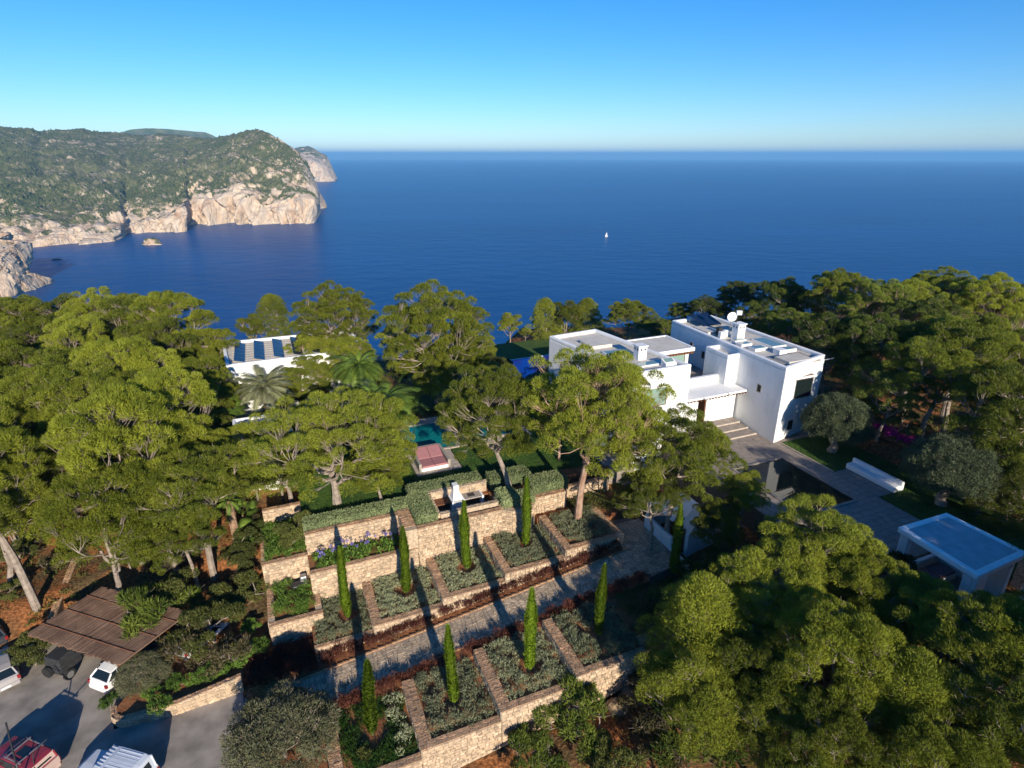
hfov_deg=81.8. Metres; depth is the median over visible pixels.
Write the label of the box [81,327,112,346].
pine tree
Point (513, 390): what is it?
pine tree
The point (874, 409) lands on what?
bush
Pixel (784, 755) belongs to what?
pine tree
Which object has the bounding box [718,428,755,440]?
step
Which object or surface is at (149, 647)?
parked car
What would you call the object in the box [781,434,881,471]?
lawn
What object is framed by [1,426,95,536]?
pine tree
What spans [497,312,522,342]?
pine tree
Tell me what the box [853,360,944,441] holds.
pine tree
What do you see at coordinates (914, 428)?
bush
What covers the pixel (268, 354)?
guest house
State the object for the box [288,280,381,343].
pine tree
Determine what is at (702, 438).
pine tree
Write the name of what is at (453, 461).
pool paving
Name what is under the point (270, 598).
stone wall
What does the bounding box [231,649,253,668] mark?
plant
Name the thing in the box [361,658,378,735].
cypress tree
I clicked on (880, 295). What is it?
pine tree
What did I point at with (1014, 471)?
pine tree
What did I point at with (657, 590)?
bush
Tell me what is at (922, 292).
pine tree
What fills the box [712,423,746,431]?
step
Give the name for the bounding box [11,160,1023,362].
sea
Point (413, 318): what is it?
pine tree
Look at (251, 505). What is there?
broad leaved plant
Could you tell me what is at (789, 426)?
window
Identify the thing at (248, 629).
plant
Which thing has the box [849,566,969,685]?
pine tree
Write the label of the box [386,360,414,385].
bush
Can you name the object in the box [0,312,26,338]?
pine tree
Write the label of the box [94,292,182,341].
pine tree
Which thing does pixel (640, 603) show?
bush
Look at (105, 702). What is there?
shrub
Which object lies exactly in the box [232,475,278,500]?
shrub
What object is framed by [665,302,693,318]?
pine tree
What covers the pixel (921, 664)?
pine tree
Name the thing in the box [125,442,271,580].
pine tree
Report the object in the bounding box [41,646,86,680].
covered jeep
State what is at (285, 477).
pine tree
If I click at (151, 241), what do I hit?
sea rock
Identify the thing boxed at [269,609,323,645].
stone wall
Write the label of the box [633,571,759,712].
pine tree
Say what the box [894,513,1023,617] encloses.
garden pavilion
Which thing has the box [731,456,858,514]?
reflecting pool
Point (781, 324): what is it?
pine tree
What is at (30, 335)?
pine tree
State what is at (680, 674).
pine tree
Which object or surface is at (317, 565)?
agapanthus
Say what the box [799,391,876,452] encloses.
olive tree
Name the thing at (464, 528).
cypress tree
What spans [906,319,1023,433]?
pine tree
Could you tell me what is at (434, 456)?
daybed
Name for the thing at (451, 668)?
cypress tree
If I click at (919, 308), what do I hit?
pine tree
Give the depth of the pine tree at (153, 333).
66.80 m
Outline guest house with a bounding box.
[222,329,368,417]
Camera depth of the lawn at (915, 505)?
46.38 m
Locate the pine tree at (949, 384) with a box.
[944,363,1022,428]
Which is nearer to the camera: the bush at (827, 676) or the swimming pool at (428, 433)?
the bush at (827, 676)
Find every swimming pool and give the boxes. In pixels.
[400,420,459,456]
[465,425,527,440]
[508,355,548,376]
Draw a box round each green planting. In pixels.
[262,518,305,561]
[269,577,315,616]
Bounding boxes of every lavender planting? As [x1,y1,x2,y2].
[312,589,372,644]
[334,688,417,767]
[370,566,440,616]
[382,691,412,755]
[413,657,495,736]
[435,545,501,591]
[483,626,568,699]
[491,523,561,566]
[549,504,613,540]
[551,601,640,663]
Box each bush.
[0,538,38,561]
[0,578,21,599]
[27,529,51,541]
[34,552,67,572]
[99,548,151,569]
[159,555,186,570]
[216,540,257,569]
[217,416,236,430]
[221,567,246,591]
[232,520,268,551]
[251,514,264,530]
[262,390,308,408]
[368,372,389,387]
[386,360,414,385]
[484,355,513,371]
[626,662,690,724]
[627,593,665,640]
[646,580,688,617]
[673,545,733,598]
[699,532,762,565]
[752,519,788,554]
[819,672,858,746]
[839,386,879,405]
[865,401,886,416]
[874,550,926,590]
[875,407,931,437]
[961,457,1015,508]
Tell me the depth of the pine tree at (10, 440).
43.06 m
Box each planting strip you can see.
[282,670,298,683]
[299,642,369,678]
[330,685,380,712]
[369,618,437,650]
[379,659,445,695]
[437,593,501,622]
[455,626,522,665]
[501,570,561,597]
[520,600,586,632]
[560,547,621,573]
[582,573,650,606]
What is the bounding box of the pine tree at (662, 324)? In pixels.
[641,316,671,336]
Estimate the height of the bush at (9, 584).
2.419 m
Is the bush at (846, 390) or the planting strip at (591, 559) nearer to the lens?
the planting strip at (591, 559)
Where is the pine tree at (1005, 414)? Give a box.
[939,363,1023,496]
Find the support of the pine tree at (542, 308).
on the ground at (14, 617)
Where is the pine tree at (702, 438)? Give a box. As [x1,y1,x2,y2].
[605,401,747,532]
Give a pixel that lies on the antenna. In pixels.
(738, 312)
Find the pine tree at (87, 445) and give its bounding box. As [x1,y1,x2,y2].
[39,382,184,564]
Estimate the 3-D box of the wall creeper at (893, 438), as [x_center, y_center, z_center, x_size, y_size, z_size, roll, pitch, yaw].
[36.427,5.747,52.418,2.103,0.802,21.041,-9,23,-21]
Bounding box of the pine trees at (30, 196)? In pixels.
[0,126,316,221]
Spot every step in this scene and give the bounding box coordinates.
[701,417,738,426]
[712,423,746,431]
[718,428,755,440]
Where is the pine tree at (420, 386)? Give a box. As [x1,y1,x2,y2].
[398,343,467,400]
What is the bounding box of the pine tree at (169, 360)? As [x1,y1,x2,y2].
[109,344,186,385]
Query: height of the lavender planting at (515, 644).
0.694 m
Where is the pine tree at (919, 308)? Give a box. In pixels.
[883,293,970,326]
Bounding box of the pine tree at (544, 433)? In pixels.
[530,411,584,460]
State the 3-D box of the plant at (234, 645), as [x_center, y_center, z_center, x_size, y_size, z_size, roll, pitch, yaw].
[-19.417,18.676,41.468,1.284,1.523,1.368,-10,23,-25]
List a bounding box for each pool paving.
[405,416,437,424]
[408,449,461,475]
[474,432,530,443]
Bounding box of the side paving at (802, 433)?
[777,431,814,442]
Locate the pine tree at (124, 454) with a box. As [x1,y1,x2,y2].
[97,416,205,467]
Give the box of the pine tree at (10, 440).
[0,425,60,587]
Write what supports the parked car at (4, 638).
on the ground at (14, 617)
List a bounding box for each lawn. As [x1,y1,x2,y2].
[297,440,418,514]
[417,432,599,481]
[419,382,546,412]
[434,398,536,433]
[480,338,548,377]
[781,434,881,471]
[867,459,928,489]
[881,485,1023,577]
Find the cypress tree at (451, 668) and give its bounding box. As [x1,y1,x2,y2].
[442,623,459,704]
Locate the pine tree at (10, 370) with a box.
[0,364,38,408]
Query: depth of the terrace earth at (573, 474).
54.99 m
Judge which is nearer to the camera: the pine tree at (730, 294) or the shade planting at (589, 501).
the shade planting at (589, 501)
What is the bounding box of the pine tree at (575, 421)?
[521,343,677,521]
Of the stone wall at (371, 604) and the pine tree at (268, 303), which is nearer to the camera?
the stone wall at (371, 604)
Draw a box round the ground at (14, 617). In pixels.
[0,303,1023,767]
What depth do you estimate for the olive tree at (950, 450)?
44.37 m
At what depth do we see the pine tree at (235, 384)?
64.74 m
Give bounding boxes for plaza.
[680,434,928,558]
[834,469,891,496]
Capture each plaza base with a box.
[661,435,930,597]
[833,468,892,497]
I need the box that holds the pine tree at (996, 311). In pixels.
[984,283,1023,327]
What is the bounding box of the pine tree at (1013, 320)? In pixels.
[960,312,1023,427]
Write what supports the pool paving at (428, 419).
on the pool paving base
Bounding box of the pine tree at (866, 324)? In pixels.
[826,312,922,383]
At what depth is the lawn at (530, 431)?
67.25 m
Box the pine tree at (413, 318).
[374,279,495,403]
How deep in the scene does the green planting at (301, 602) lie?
43.78 m
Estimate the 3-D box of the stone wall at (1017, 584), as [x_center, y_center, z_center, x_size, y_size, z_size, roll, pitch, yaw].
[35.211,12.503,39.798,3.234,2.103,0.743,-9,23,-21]
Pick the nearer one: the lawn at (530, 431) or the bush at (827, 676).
the bush at (827, 676)
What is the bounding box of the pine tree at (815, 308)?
[790,289,835,314]
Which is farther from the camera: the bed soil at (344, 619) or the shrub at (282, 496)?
the shrub at (282, 496)
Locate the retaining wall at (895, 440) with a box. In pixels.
[826,409,1021,509]
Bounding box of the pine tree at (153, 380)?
[114,366,217,461]
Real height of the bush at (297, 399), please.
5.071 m
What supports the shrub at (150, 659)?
on the island soil at (130, 706)
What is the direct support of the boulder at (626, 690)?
on the ground at (14, 617)
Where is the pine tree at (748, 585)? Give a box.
[697,540,828,652]
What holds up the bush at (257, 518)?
on the ground at (14, 617)
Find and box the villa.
[548,313,833,470]
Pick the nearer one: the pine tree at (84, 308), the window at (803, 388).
the window at (803, 388)
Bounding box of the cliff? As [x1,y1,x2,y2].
[0,232,52,296]
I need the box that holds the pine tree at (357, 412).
[226,386,418,504]
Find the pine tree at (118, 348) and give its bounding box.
[68,335,162,382]
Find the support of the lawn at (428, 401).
on the ground at (14, 617)
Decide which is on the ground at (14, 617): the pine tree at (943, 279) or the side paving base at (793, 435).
the pine tree at (943, 279)
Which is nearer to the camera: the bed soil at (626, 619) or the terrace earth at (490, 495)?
the bed soil at (626, 619)
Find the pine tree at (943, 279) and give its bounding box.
[902,265,989,314]
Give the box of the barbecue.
[427,479,497,519]
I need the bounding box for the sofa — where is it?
[904,554,955,588]
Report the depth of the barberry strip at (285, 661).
41.42 m
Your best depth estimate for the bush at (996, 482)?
45.06 m
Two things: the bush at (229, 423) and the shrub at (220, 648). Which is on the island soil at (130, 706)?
the shrub at (220, 648)
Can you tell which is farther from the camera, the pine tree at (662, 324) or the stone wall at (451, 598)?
the pine tree at (662, 324)
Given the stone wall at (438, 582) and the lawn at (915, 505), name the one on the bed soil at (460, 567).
the stone wall at (438, 582)
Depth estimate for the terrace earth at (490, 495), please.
51.74 m
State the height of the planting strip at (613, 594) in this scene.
4.246 m
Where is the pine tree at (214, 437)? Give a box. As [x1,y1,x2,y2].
[157,414,236,475]
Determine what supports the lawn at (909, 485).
on the ground at (14, 617)
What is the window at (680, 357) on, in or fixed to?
in the villa
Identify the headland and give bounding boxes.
[0,127,326,246]
[295,146,337,181]
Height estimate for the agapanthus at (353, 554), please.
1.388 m
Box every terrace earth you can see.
[309,463,608,516]
[488,484,523,500]
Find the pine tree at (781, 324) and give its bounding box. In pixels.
[751,307,813,342]
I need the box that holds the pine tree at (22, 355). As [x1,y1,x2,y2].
[0,344,57,377]
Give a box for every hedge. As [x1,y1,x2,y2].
[302,496,408,530]
[405,470,481,494]
[405,490,438,524]
[485,464,530,490]
[494,486,521,508]
[515,488,535,503]
[524,469,568,493]
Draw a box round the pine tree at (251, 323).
[234,313,264,338]
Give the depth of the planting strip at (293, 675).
40.15 m
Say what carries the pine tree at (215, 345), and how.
on the ground at (14, 617)
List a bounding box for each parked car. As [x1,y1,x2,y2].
[0,623,8,644]
[0,645,22,692]
[0,736,61,767]
[78,744,159,767]
[87,653,136,693]
[138,624,182,672]
[174,621,228,659]
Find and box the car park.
[0,628,244,767]
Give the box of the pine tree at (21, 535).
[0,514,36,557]
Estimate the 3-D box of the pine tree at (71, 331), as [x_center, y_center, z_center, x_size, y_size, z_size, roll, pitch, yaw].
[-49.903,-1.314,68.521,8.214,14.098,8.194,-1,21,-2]
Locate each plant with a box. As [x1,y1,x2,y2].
[140,682,164,698]
[145,692,172,715]
[163,671,187,691]
[183,672,201,686]
[192,660,215,684]
[208,658,230,678]
[223,499,258,526]
[224,639,239,651]
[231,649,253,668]
[234,517,267,547]
[240,617,262,634]
[243,636,270,653]
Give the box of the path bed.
[244,552,640,719]
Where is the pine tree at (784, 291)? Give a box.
[749,276,809,329]
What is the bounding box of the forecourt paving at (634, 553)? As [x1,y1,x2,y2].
[615,518,680,573]
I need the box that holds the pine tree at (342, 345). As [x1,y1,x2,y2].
[324,335,375,389]
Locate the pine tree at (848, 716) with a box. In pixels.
[786,684,901,767]
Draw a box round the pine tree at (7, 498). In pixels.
[0,466,49,611]
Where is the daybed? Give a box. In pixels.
[411,443,450,471]
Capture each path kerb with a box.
[247,548,628,696]
[279,570,646,720]
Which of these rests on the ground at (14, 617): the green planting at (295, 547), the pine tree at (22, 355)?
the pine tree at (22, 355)
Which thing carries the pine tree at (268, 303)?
on the ground at (14, 617)
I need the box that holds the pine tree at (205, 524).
[87,456,217,570]
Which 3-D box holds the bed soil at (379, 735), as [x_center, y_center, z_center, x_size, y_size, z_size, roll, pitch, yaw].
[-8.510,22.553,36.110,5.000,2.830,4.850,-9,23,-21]
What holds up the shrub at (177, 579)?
on the ground at (14, 617)
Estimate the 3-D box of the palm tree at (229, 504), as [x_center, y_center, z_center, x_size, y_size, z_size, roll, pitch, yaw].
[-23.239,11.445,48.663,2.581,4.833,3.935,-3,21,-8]
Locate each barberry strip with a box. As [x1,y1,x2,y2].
[243,539,623,688]
[259,570,652,736]
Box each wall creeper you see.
[880,431,944,462]
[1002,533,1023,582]
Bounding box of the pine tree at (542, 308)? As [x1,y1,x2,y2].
[521,297,565,339]
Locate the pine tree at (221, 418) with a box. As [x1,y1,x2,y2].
[197,406,231,429]
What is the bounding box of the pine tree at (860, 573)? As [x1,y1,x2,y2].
[811,541,919,663]
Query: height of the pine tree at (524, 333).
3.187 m
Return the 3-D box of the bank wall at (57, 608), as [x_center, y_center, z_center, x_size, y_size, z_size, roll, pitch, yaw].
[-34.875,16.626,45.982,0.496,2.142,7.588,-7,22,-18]
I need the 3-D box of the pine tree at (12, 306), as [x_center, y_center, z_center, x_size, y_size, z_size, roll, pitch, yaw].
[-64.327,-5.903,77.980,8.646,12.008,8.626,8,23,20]
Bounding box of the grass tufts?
[380,562,568,642]
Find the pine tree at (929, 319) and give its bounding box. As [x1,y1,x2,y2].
[892,314,1023,421]
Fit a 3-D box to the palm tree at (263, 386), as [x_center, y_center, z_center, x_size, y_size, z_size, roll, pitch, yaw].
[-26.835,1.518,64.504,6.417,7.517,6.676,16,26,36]
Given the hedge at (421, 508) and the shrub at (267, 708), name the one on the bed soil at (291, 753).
the shrub at (267, 708)
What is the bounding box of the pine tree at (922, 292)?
[885,279,950,307]
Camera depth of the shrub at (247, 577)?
44.18 m
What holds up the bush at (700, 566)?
on the ground at (14, 617)
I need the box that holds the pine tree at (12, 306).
[0,294,45,337]
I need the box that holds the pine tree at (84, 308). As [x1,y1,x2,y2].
[54,285,127,341]
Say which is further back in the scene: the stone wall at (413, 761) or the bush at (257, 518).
the bush at (257, 518)
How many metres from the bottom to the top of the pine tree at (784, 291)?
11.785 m
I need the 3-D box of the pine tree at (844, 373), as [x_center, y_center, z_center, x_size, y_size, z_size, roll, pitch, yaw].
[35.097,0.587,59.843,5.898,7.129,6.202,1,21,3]
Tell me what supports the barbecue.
on the terrace earth at (573, 474)
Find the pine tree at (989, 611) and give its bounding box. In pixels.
[910,587,1023,734]
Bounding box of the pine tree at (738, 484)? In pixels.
[717,470,771,529]
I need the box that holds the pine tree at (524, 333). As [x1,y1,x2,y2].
[518,327,533,339]
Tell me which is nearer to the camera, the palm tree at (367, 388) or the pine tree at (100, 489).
the pine tree at (100, 489)
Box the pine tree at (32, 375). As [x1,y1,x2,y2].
[0,362,94,470]
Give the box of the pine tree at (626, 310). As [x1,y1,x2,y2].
[600,298,658,339]
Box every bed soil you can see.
[261,713,327,767]
[267,535,309,567]
[273,578,314,620]
[308,535,399,569]
[312,591,373,657]
[335,692,418,767]
[371,567,439,618]
[408,661,496,738]
[434,546,501,591]
[485,631,566,701]
[491,524,560,568]
[534,503,583,524]
[538,506,612,549]
[543,604,640,709]
[566,489,632,520]
[607,576,714,672]
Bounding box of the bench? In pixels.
[846,458,904,492]
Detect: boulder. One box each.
[607,696,628,716]
[620,686,633,697]
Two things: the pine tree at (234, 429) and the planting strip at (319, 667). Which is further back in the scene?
the pine tree at (234, 429)
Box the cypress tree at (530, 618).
[523,586,538,671]
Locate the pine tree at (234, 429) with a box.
[219,420,270,463]
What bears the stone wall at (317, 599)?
on the bed soil at (344, 619)
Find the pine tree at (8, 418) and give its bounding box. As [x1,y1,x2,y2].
[0,393,38,529]
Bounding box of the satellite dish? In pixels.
[727,312,736,326]
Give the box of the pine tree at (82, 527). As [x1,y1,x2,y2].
[25,460,173,591]
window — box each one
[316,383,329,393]
[644,387,666,405]
[671,354,685,361]
[756,383,761,392]
[787,420,792,429]
[793,377,813,398]
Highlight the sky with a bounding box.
[0,0,1023,160]
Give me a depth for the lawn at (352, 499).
51.33 m
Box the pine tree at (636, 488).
[611,467,693,549]
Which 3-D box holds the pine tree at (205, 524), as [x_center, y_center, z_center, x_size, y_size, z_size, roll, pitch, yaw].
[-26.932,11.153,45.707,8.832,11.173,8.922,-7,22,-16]
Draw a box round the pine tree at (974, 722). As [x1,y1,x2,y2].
[931,701,1023,767]
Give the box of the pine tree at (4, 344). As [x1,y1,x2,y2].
[0,339,22,378]
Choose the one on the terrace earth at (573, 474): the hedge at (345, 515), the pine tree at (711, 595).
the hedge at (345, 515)
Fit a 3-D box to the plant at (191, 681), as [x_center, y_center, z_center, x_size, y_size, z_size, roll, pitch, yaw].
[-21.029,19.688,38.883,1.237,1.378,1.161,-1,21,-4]
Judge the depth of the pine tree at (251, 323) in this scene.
91.81 m
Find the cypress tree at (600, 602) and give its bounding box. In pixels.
[594,563,607,638]
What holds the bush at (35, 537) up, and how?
on the ground at (14, 617)
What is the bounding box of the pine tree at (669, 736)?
[646,688,749,767]
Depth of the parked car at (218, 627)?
42.71 m
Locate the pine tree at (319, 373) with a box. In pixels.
[279,355,337,397]
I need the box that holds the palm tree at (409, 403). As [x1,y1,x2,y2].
[347,378,429,439]
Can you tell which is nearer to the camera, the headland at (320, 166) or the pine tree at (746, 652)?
the pine tree at (746, 652)
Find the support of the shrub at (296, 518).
on the bed soil at (281, 555)
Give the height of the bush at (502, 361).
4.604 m
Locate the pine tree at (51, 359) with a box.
[9,346,110,404]
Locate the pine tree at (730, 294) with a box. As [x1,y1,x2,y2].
[716,280,761,311]
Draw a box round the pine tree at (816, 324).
[791,312,869,396]
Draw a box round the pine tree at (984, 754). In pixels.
[859,697,1012,767]
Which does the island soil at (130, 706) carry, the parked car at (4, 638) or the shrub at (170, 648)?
the shrub at (170, 648)
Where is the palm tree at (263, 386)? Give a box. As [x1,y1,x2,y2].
[229,363,295,412]
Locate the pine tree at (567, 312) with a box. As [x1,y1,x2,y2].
[551,300,584,333]
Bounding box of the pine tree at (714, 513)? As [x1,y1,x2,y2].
[689,494,745,548]
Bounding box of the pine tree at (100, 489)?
[75,450,164,507]
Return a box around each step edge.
[692,421,739,431]
[723,427,747,432]
[728,433,756,439]
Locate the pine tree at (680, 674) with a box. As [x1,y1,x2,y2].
[633,629,753,761]
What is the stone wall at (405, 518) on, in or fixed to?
on the terrace earth at (573, 474)
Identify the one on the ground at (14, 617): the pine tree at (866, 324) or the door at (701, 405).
the pine tree at (866, 324)
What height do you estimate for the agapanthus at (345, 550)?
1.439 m
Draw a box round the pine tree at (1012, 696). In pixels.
[902,618,1023,767]
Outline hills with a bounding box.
[120,128,214,138]
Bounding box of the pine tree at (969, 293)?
[944,271,1023,321]
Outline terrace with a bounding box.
[580,441,632,483]
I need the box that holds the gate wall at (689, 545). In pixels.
[644,495,717,569]
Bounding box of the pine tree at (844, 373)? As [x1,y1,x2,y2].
[829,354,887,398]
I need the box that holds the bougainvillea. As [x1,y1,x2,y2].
[846,413,917,443]
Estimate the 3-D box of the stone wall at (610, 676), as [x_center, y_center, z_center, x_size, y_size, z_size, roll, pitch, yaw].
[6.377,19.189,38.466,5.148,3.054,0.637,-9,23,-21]
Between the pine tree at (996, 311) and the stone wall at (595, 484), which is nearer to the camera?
the stone wall at (595, 484)
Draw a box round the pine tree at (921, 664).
[837,644,968,767]
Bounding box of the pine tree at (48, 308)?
[16,292,86,331]
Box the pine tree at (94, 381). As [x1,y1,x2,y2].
[22,364,134,465]
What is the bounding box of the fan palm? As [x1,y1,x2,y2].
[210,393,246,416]
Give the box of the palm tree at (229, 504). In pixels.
[214,492,244,552]
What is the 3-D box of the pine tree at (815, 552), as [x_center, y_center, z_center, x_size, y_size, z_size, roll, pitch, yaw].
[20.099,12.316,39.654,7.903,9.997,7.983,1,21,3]
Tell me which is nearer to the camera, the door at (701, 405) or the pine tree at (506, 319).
the door at (701, 405)
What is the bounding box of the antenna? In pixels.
[736,310,741,322]
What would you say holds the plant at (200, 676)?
on the island soil at (130, 706)
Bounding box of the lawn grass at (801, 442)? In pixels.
[299,403,1023,566]
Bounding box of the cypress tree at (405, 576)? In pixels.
[398,525,411,593]
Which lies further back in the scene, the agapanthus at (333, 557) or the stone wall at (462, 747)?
the agapanthus at (333, 557)
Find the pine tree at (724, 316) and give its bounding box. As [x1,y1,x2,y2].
[712,305,733,319]
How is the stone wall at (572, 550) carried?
on the planting strip at (591, 559)
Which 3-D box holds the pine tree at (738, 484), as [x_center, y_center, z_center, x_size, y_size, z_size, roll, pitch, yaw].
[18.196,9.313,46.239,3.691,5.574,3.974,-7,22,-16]
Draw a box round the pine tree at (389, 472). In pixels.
[343,443,413,500]
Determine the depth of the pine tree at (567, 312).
94.29 m
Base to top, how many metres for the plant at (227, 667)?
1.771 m
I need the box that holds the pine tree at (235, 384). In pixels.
[212,376,250,410]
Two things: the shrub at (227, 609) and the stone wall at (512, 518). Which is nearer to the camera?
the shrub at (227, 609)
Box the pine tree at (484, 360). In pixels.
[448,332,497,387]
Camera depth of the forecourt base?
46.72 m
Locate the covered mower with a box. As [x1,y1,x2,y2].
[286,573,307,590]
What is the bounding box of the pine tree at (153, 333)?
[112,315,197,372]
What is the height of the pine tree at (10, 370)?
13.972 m
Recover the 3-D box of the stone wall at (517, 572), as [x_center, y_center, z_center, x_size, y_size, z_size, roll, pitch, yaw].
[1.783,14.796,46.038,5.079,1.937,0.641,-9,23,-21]
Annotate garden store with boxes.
[232,412,290,489]
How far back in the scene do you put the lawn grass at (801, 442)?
53.81 m
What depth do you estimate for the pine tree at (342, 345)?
68.00 m
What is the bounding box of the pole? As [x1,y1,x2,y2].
[5,722,46,767]
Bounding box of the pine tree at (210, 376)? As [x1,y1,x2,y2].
[172,354,238,412]
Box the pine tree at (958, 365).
[881,333,1008,439]
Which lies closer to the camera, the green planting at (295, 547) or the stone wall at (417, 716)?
the stone wall at (417, 716)
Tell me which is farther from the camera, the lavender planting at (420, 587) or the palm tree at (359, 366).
the palm tree at (359, 366)
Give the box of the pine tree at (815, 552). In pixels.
[755,493,888,602]
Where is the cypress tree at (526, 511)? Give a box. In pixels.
[521,476,532,546]
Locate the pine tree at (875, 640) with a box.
[758,592,907,730]
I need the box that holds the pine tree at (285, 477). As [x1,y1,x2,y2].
[239,430,326,502]
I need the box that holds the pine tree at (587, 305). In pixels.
[568,297,607,332]
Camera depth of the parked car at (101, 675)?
38.73 m
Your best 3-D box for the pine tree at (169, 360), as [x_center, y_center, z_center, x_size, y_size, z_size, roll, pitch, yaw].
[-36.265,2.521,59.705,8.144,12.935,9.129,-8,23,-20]
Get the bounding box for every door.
[680,529,685,551]
[696,400,705,421]
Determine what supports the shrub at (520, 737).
on the ground at (14, 617)
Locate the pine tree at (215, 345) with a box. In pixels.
[184,328,240,369]
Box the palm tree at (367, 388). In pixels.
[358,385,387,404]
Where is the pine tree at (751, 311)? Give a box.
[731,302,774,330]
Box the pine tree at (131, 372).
[67,370,189,424]
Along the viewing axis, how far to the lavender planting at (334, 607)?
42.91 m
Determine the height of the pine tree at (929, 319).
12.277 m
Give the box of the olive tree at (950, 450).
[897,431,1004,506]
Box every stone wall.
[260,528,266,561]
[261,552,309,587]
[262,501,300,524]
[267,584,274,638]
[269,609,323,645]
[304,512,398,554]
[309,548,418,600]
[313,593,321,610]
[314,629,372,661]
[326,712,342,767]
[362,580,380,634]
[372,602,443,641]
[378,752,422,767]
[397,508,418,552]
[402,679,431,765]
[416,507,501,567]
[420,715,501,767]
[425,557,448,606]
[441,578,504,614]
[473,647,508,719]
[483,536,509,583]
[493,497,535,535]
[498,683,576,746]
[503,554,564,588]
[534,488,566,516]
[539,515,569,560]
[542,618,582,680]
[563,533,617,566]
[566,475,608,499]
[574,646,645,708]
[588,504,623,544]
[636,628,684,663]
[1010,560,1023,589]
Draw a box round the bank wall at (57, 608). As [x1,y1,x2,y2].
[46,558,79,620]
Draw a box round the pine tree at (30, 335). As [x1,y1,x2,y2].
[0,314,84,365]
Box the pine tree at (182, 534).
[123,509,227,588]
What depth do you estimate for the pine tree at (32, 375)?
49.90 m
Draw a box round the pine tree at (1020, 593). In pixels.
[991,589,1023,680]
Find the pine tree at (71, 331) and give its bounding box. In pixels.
[38,313,112,364]
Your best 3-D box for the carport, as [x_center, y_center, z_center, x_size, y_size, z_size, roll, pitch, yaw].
[-27.623,17.711,41.123,8.729,3.233,5.112,6,22,16]
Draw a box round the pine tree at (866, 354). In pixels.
[828,343,879,387]
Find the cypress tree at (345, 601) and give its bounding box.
[336,545,351,617]
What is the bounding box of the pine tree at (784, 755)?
[721,681,854,767]
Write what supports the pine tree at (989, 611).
on the ground at (14, 617)
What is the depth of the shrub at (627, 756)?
33.77 m
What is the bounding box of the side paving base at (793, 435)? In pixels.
[784,428,810,438]
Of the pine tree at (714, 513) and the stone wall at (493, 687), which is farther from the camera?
the pine tree at (714, 513)
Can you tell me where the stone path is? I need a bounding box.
[245,552,642,724]
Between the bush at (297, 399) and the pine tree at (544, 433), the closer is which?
the pine tree at (544, 433)
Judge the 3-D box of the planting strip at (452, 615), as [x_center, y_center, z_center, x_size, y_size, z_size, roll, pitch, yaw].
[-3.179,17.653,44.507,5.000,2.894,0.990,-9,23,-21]
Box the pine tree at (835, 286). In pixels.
[797,267,872,345]
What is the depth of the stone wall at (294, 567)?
45.73 m
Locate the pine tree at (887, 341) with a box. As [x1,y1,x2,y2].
[866,320,944,409]
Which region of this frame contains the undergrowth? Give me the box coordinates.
[0,318,1011,767]
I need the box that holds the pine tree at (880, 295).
[835,276,915,321]
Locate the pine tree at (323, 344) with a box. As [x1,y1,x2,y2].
[282,334,335,360]
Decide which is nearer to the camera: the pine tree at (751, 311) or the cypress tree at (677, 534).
the cypress tree at (677, 534)
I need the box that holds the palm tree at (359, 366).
[328,349,386,392]
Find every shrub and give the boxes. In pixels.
[1,630,53,666]
[97,691,120,709]
[109,580,204,641]
[111,647,173,699]
[143,566,205,609]
[152,617,214,669]
[163,597,247,660]
[200,632,251,678]
[207,569,270,618]
[218,678,341,767]
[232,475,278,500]
[250,473,300,503]
[272,510,311,549]
[355,742,386,767]
[505,723,570,767]
[530,671,614,765]
[575,728,648,767]
[611,683,672,735]
[634,733,691,767]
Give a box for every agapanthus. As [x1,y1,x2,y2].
[314,555,325,568]
[331,546,344,565]
[344,539,351,553]
[348,542,356,558]
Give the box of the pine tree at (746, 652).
[705,620,822,742]
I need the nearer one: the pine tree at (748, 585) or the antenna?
the pine tree at (748, 585)
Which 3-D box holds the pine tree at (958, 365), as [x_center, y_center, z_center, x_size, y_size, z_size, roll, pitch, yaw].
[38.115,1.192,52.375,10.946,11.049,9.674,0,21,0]
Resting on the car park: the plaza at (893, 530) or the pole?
the pole
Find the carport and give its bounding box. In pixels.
[28,587,187,666]
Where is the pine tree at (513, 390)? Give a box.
[433,363,544,485]
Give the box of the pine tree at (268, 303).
[246,293,299,338]
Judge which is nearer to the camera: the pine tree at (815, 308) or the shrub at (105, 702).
the shrub at (105, 702)
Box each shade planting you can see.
[566,487,624,517]
[615,573,698,622]
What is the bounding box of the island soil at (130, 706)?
[115,623,267,715]
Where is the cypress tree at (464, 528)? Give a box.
[458,500,471,569]
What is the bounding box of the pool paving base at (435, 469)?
[407,449,462,476]
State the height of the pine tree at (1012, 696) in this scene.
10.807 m
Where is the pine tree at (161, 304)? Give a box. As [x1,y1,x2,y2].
[125,290,219,375]
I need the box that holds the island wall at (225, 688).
[110,673,243,727]
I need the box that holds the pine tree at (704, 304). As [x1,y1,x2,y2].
[686,295,725,315]
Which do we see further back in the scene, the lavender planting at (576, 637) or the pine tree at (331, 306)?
the pine tree at (331, 306)
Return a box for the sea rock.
[141,238,161,244]
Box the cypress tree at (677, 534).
[669,504,683,575]
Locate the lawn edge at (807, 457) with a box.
[780,442,833,471]
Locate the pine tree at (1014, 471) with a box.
[960,462,1023,539]
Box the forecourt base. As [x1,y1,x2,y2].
[611,517,682,585]
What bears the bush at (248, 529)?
on the ground at (14, 617)
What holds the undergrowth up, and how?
on the ground at (14, 617)
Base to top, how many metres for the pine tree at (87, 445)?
17.213 m

